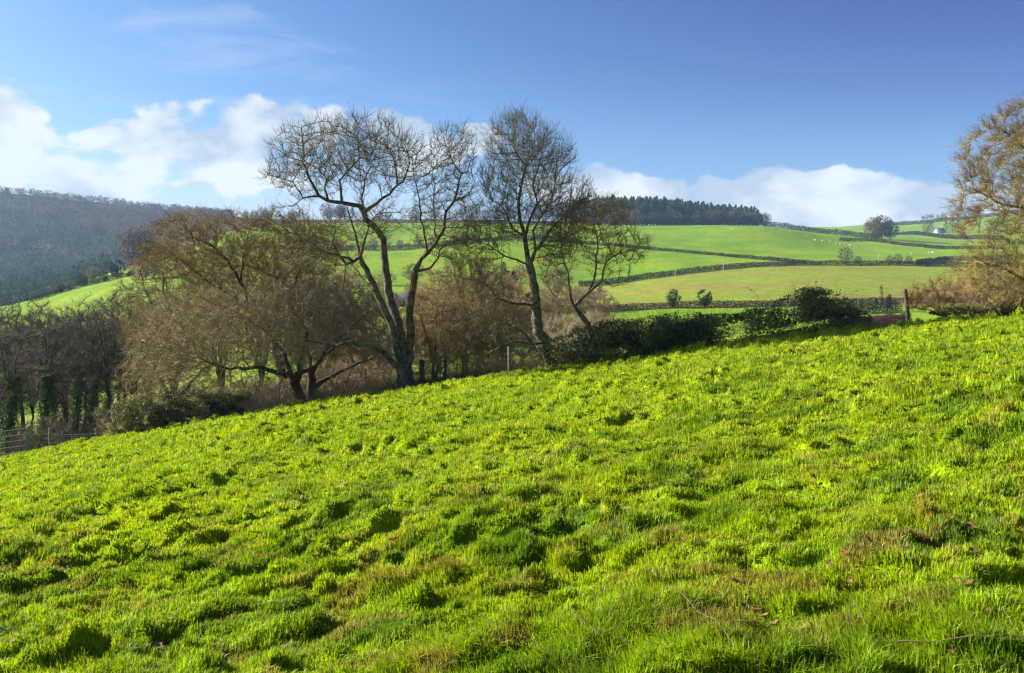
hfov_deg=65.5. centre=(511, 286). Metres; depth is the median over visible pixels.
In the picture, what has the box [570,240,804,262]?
hedge
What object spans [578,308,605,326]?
bare bush
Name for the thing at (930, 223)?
round tree
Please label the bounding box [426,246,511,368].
olive tree
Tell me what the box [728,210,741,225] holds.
round tree
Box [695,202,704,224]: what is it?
conifer
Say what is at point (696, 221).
round tree
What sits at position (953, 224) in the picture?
conifer
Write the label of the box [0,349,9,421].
woodland tree
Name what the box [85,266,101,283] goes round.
round tree
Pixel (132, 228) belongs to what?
round tree
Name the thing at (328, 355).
bare tree
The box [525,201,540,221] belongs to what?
round tree
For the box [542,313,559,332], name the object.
bare bush
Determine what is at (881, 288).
sapling
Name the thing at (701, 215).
round tree
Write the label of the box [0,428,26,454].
metal gate
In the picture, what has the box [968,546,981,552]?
fallen leaf
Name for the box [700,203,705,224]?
conifer
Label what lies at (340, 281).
bare tree
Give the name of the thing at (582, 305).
bare tree
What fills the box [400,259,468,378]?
tree
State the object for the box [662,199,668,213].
conifer
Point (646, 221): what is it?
round tree
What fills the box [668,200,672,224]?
conifer
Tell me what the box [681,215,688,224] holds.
round tree
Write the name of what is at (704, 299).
evergreen bush
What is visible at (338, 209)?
round tree
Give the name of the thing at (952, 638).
fallen twig
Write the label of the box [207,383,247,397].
bare bush
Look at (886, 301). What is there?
sapling
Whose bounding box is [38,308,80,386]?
woodland tree
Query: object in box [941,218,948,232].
conifer
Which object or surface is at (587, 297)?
bare bush
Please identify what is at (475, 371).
rough growth
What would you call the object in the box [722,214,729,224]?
round tree
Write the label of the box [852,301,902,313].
hedge
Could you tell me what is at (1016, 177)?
lichened tree
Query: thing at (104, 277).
evergreen bush
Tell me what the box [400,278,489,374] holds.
bare tree
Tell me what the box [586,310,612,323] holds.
bare bush
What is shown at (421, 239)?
round tree
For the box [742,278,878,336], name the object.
bramble bush
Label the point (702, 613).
fallen twig
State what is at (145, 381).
ivy clad tree
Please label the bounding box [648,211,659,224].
round tree
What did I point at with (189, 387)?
dark bush
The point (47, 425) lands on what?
bare bush
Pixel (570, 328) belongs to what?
bare bush
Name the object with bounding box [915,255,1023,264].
hedge
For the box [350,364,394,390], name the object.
bare bush
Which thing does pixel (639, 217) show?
round tree
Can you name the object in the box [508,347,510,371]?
fence post
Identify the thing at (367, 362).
bare bush
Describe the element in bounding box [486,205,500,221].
round tree
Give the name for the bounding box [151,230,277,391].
olive tree
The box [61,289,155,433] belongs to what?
woodland tree
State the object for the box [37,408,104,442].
dark bush
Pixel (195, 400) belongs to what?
bare bush
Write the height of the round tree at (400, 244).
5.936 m
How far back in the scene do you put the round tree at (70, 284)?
317.75 m
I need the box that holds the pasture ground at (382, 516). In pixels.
[0,310,1023,672]
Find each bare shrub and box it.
[896,269,996,317]
[957,268,1023,314]
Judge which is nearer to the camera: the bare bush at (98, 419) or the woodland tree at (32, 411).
the bare bush at (98, 419)
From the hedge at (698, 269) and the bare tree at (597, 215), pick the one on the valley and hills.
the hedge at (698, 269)
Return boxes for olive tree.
[108,232,237,420]
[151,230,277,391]
[197,235,313,388]
[242,230,354,378]
[281,243,379,373]
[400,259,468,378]
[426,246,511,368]
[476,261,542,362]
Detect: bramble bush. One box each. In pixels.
[98,385,248,435]
[198,383,305,417]
[524,306,683,367]
[642,299,796,350]
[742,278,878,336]
[830,313,897,329]
[922,292,1023,318]
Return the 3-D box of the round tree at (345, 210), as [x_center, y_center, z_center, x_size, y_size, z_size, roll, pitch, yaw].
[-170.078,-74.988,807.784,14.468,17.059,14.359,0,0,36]
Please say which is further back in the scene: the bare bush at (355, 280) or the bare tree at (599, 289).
the bare bush at (355, 280)
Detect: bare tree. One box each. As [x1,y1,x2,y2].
[132,202,349,401]
[246,102,487,388]
[284,300,369,377]
[299,286,405,372]
[327,272,355,296]
[363,281,392,303]
[371,290,405,330]
[384,286,483,379]
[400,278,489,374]
[402,263,423,280]
[420,270,531,368]
[423,292,509,374]
[436,98,598,365]
[473,274,554,365]
[509,264,526,279]
[522,285,559,319]
[534,188,655,333]
[540,291,576,323]
[542,268,574,294]
[555,285,599,317]
[585,283,605,301]
[587,290,620,318]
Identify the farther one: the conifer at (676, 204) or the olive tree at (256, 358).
the conifer at (676, 204)
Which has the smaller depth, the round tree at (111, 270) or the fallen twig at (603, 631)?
the fallen twig at (603, 631)
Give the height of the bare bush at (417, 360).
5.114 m
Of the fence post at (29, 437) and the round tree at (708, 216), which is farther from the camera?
the round tree at (708, 216)
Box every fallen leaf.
[154,640,163,648]
[947,642,956,652]
[962,579,972,583]
[965,522,978,527]
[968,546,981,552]
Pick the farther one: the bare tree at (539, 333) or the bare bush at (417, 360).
the bare bush at (417, 360)
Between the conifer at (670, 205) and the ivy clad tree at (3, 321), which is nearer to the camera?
the ivy clad tree at (3, 321)
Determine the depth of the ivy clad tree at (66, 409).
77.90 m
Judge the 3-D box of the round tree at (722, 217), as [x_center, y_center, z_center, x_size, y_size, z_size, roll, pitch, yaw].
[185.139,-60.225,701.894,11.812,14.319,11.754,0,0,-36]
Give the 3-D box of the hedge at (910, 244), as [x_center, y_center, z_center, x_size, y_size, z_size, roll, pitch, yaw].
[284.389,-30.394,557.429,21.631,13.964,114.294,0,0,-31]
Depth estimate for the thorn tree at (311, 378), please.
37.63 m
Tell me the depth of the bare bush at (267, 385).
40.24 m
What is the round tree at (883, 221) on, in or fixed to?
on the valley and hills
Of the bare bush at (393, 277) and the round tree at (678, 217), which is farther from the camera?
the round tree at (678, 217)
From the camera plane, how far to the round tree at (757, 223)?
699.49 m
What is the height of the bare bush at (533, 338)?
5.158 m
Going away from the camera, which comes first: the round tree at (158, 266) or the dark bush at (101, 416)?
the dark bush at (101, 416)
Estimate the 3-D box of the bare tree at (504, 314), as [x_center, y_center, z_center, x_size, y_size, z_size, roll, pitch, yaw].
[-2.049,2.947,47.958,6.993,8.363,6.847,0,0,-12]
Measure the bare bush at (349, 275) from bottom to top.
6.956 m
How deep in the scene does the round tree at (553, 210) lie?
728.32 m
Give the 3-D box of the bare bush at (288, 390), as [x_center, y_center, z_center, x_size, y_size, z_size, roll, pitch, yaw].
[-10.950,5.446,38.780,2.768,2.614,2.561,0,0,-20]
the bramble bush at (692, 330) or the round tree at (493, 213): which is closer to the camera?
the bramble bush at (692, 330)
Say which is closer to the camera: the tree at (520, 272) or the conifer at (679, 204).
the tree at (520, 272)
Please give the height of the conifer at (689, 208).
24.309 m
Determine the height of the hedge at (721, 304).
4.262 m
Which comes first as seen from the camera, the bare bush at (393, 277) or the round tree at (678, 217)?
the bare bush at (393, 277)
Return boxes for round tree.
[64,280,74,289]
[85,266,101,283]
[114,230,148,265]
[118,224,156,262]
[127,229,160,257]
[130,263,147,278]
[135,254,155,278]
[150,255,169,275]
[257,207,266,219]
[319,201,334,219]
[324,206,333,217]
[333,205,345,218]
[334,205,343,217]
[338,205,350,218]
[367,238,377,248]
[396,240,403,248]
[413,235,422,248]
[457,208,469,219]
[466,204,480,220]
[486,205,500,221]
[497,203,511,219]
[508,202,521,220]
[521,206,531,222]
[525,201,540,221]
[532,200,550,219]
[544,201,560,220]
[553,197,570,221]
[629,209,642,224]
[642,214,650,224]
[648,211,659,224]
[657,213,667,224]
[661,214,669,224]
[664,209,677,224]
[672,212,683,223]
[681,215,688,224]
[691,213,700,224]
[692,211,703,224]
[703,210,714,222]
[704,212,715,224]
[712,209,724,224]
[717,210,726,224]
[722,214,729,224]
[726,210,737,224]
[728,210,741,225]
[739,213,748,225]
[741,212,750,224]
[748,211,759,225]
[752,213,762,225]
[757,213,768,223]
[760,212,771,223]
[838,246,854,262]
[863,217,883,237]
[870,215,892,237]
[882,220,899,239]
[893,254,902,261]
[922,220,932,232]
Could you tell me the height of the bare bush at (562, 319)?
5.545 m
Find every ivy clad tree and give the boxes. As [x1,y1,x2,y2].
[0,312,55,455]
[0,314,44,446]
[0,316,38,455]
[4,304,88,447]
[16,297,83,421]
[37,326,87,426]
[41,309,110,438]
[55,306,128,439]
[77,301,118,421]
[92,321,126,419]
[127,297,163,417]
[128,317,164,405]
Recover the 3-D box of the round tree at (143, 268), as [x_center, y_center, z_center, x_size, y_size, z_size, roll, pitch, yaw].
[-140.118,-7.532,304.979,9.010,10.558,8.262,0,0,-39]
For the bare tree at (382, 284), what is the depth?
184.82 m
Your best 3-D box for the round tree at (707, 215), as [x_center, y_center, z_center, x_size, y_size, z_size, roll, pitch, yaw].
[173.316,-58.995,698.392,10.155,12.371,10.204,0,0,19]
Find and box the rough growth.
[198,332,618,419]
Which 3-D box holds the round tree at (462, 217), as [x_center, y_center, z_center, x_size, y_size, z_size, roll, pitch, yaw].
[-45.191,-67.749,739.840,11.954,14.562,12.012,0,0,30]
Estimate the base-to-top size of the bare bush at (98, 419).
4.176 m
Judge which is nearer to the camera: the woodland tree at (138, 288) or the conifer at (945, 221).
the woodland tree at (138, 288)
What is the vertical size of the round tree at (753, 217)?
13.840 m
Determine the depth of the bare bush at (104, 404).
100.29 m
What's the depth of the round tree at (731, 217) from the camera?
696.63 m
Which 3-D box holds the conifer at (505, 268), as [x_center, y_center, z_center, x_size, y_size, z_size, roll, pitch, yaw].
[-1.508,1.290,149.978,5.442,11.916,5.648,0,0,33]
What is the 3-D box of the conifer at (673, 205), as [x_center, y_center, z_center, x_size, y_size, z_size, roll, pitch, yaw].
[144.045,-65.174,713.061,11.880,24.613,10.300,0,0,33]
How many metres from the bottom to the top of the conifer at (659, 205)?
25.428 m
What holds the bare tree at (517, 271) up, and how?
on the valley and hills
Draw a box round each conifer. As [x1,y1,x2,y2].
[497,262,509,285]
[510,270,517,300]
[630,196,637,222]
[632,199,642,220]
[638,197,644,224]
[640,196,650,224]
[650,197,658,224]
[655,199,662,224]
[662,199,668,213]
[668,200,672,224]
[669,200,675,224]
[672,201,680,225]
[678,199,681,224]
[681,201,688,224]
[687,201,694,224]
[690,203,695,221]
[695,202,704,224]
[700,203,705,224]
[708,202,712,224]
[738,204,743,224]
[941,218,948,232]
[948,213,955,232]
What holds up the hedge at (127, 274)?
on the valley and hills
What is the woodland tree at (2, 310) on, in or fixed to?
on the valley and hills
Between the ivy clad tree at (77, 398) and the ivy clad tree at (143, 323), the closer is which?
the ivy clad tree at (77, 398)
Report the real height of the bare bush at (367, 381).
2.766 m
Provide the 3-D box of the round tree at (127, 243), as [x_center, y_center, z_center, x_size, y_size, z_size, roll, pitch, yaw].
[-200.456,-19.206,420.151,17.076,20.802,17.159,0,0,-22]
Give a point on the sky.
(811, 113)
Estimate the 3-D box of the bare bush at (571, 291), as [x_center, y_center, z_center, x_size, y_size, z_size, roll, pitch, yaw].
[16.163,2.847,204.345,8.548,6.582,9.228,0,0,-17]
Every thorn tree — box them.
[110,280,242,405]
[117,274,358,401]
[253,276,400,399]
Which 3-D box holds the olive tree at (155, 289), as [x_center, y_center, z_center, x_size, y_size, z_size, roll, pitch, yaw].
[-22.690,3.737,53.963,9.078,14.757,8.934,0,0,22]
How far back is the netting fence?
34.53 m
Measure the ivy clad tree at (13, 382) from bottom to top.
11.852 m
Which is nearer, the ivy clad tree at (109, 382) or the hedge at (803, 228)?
the ivy clad tree at (109, 382)
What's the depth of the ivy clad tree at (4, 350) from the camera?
69.45 m
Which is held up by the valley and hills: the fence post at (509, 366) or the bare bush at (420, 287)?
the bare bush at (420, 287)
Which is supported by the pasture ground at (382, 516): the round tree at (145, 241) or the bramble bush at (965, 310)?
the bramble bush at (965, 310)
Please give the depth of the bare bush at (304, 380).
41.92 m
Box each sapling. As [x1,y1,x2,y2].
[879,285,883,312]
[885,296,888,308]
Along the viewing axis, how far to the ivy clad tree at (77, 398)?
61.75 m
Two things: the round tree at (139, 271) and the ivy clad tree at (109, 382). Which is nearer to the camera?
the ivy clad tree at (109, 382)
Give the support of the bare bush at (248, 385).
on the valley and hills
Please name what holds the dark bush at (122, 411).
on the valley and hills
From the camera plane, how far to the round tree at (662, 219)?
697.92 m
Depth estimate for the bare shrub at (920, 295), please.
30.04 m
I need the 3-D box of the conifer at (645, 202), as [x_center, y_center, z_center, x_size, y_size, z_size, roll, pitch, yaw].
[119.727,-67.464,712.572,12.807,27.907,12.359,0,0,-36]
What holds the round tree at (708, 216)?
on the valley and hills
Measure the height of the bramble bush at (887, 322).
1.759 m
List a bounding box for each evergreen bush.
[57,284,64,292]
[76,274,87,286]
[101,272,108,280]
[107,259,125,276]
[665,289,681,305]
[696,289,711,306]
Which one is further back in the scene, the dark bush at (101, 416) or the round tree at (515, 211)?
the round tree at (515, 211)
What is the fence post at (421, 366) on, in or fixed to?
on the pasture ground at (382, 516)
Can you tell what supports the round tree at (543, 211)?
on the valley and hills
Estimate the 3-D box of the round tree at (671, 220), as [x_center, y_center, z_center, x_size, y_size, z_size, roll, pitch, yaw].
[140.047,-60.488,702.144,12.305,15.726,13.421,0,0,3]
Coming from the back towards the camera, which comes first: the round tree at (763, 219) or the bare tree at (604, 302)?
the round tree at (763, 219)
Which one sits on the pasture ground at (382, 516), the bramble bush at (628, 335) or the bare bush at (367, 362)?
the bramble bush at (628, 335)
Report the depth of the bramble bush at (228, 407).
34.56 m
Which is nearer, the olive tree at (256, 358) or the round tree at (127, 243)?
the olive tree at (256, 358)
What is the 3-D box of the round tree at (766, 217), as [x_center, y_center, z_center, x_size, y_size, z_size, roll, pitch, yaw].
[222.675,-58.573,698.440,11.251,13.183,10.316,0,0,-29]
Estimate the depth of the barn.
203.29 m
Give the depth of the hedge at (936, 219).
1329.40 m
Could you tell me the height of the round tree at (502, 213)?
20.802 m
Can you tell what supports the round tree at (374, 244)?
on the valley and hills
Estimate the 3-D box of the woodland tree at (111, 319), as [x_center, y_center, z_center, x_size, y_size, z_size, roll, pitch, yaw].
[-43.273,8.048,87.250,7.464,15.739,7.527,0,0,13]
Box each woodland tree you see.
[0,294,39,399]
[0,297,59,435]
[0,310,20,362]
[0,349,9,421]
[11,341,57,443]
[12,306,69,418]
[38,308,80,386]
[50,293,113,430]
[52,337,99,408]
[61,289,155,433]
[83,288,138,404]
[90,316,157,402]
[95,314,161,402]
[106,277,152,392]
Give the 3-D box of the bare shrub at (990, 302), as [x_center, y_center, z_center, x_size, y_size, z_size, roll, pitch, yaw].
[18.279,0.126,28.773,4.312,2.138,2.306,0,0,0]
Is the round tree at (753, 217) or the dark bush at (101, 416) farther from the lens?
the round tree at (753, 217)
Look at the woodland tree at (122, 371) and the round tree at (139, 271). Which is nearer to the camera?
the woodland tree at (122, 371)
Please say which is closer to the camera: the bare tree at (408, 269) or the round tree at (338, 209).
the bare tree at (408, 269)
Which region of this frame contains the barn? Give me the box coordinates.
[395,292,424,305]
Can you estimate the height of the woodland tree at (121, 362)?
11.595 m
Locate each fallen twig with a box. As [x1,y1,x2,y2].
[478,612,542,650]
[573,612,633,649]
[677,588,734,647]
[849,593,855,631]
[897,635,1023,641]
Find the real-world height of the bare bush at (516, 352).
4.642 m
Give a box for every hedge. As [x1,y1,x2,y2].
[29,270,134,301]
[168,235,552,257]
[564,296,971,312]
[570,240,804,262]
[578,259,1022,286]
[762,221,882,238]
[840,237,1002,248]
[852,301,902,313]
[862,312,911,325]
[865,209,1022,226]
[887,230,1003,239]
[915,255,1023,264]
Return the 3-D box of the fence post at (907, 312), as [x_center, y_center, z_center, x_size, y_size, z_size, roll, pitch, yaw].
[14.974,0.976,30.201,0.278,1.767,0.148,0,0,0]
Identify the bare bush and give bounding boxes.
[0,431,34,455]
[4,410,77,454]
[56,401,102,420]
[85,401,142,435]
[97,395,116,413]
[177,387,220,420]
[189,378,218,395]
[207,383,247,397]
[212,378,271,405]
[226,375,274,400]
[232,375,305,404]
[260,377,306,403]
[289,369,332,398]
[305,363,362,393]
[312,355,371,397]
[319,367,383,393]
[334,340,413,385]
[337,269,356,283]
[343,358,393,390]
[349,274,365,284]
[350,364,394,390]
[368,361,416,387]
[374,273,396,283]
[392,347,456,375]
[403,280,434,293]
[418,355,459,376]
[459,350,520,371]
[485,337,539,365]
[494,323,527,359]
[512,309,581,366]
[530,311,603,360]
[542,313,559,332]
[549,311,590,337]
[559,285,586,299]
[570,285,598,311]
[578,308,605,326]
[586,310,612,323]
[593,311,628,329]
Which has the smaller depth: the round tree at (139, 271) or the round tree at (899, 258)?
the round tree at (139, 271)
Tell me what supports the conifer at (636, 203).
on the valley and hills
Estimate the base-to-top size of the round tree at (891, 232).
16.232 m
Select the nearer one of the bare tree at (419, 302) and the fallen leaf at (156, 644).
the fallen leaf at (156, 644)
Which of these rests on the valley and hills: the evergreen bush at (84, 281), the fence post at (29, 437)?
the evergreen bush at (84, 281)
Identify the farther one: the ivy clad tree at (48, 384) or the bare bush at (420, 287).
the bare bush at (420, 287)
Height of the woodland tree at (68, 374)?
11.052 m
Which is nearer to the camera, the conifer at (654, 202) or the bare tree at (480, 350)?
the bare tree at (480, 350)
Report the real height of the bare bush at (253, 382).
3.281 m
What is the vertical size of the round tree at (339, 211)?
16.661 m
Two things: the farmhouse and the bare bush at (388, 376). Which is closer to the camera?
the bare bush at (388, 376)
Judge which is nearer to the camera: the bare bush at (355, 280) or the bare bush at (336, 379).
the bare bush at (336, 379)
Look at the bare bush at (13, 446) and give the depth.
68.27 m
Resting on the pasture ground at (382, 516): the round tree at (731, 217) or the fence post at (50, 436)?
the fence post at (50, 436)
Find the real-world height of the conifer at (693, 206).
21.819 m
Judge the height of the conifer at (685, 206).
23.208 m
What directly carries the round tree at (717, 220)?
on the valley and hills
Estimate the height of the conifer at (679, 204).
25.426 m
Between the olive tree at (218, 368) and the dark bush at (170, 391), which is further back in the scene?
the dark bush at (170, 391)
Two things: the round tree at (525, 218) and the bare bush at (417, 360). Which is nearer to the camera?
the bare bush at (417, 360)
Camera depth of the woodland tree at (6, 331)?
78.71 m
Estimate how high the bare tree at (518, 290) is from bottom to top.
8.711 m
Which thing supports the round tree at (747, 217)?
on the valley and hills
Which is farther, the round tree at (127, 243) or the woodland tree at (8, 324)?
the round tree at (127, 243)
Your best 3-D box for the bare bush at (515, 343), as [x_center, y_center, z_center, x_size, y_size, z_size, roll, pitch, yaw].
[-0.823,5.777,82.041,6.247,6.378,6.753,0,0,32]
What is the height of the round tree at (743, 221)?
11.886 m
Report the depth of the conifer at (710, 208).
707.64 m
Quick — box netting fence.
[53,434,94,440]
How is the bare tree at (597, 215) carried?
on the pasture ground at (382, 516)
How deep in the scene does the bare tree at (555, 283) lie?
203.54 m
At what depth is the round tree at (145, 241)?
427.74 m
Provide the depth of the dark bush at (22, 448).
48.21 m
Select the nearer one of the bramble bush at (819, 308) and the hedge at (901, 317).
the bramble bush at (819, 308)
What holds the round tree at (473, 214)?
on the valley and hills
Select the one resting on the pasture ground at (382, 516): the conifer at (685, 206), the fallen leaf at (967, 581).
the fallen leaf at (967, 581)
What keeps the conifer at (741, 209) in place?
on the valley and hills
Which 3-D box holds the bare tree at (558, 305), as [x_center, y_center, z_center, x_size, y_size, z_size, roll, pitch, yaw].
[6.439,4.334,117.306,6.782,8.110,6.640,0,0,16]
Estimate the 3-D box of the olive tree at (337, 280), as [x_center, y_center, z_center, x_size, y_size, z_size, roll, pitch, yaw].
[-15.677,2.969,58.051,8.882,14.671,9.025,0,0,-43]
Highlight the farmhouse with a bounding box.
[935,227,944,232]
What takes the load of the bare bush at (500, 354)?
on the valley and hills
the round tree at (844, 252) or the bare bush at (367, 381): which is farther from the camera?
the round tree at (844, 252)
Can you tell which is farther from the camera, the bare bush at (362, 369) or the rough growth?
the bare bush at (362, 369)
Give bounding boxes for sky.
[0,0,1023,226]
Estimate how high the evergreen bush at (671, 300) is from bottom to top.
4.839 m
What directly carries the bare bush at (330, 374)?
on the valley and hills
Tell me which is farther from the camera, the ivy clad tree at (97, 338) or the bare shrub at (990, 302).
the ivy clad tree at (97, 338)
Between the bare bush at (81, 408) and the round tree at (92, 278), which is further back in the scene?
the round tree at (92, 278)
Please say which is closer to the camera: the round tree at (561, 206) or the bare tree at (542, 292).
the bare tree at (542, 292)
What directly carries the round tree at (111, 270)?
on the valley and hills
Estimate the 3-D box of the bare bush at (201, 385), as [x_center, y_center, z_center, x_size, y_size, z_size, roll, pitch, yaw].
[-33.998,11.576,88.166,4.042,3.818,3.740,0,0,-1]
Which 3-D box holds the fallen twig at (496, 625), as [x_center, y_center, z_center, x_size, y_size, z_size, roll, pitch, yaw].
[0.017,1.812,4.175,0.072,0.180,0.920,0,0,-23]
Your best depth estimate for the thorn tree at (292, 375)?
34.91 m
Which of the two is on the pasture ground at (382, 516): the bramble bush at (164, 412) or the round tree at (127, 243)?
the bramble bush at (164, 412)
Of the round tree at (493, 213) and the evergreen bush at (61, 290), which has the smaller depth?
the evergreen bush at (61, 290)
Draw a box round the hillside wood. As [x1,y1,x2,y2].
[0,185,232,306]
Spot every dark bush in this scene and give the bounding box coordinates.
[3,427,57,454]
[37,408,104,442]
[96,404,115,428]
[104,397,147,425]
[150,386,198,404]
[179,382,199,396]
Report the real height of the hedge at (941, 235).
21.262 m
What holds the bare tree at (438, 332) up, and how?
on the valley and hills
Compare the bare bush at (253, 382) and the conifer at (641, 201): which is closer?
the bare bush at (253, 382)
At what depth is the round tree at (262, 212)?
902.44 m
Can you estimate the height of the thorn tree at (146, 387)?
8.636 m
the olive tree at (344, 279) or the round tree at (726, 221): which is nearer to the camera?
the olive tree at (344, 279)
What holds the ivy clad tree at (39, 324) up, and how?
on the valley and hills
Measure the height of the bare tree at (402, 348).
12.900 m
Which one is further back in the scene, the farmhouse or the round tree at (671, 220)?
the farmhouse
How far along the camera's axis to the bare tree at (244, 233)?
39.41 m
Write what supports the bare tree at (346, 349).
on the valley and hills
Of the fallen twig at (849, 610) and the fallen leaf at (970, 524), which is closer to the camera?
the fallen twig at (849, 610)
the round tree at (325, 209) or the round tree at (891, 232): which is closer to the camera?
the round tree at (891, 232)
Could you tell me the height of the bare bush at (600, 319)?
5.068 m
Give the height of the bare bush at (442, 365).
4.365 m
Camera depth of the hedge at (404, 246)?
449.25 m
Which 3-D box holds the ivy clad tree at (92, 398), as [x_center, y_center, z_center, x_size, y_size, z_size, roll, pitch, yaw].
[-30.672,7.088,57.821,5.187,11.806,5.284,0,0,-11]
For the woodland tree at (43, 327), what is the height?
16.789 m
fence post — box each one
[27,425,31,450]
[48,427,51,445]
[419,360,424,384]
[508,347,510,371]
[903,289,909,320]
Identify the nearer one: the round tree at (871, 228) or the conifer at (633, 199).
the round tree at (871, 228)
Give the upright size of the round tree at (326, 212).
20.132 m
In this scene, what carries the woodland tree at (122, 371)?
on the valley and hills
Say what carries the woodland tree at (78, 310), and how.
on the valley and hills
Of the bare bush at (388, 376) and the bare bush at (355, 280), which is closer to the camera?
the bare bush at (388, 376)
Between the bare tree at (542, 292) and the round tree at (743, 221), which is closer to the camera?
the bare tree at (542, 292)
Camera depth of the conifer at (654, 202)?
711.90 m
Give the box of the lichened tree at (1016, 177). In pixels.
[938,94,1023,307]
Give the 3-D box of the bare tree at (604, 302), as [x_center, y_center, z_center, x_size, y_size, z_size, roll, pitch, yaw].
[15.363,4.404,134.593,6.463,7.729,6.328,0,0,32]
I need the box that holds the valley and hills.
[0,193,1023,447]
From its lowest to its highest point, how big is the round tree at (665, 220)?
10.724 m
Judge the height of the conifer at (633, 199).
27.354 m

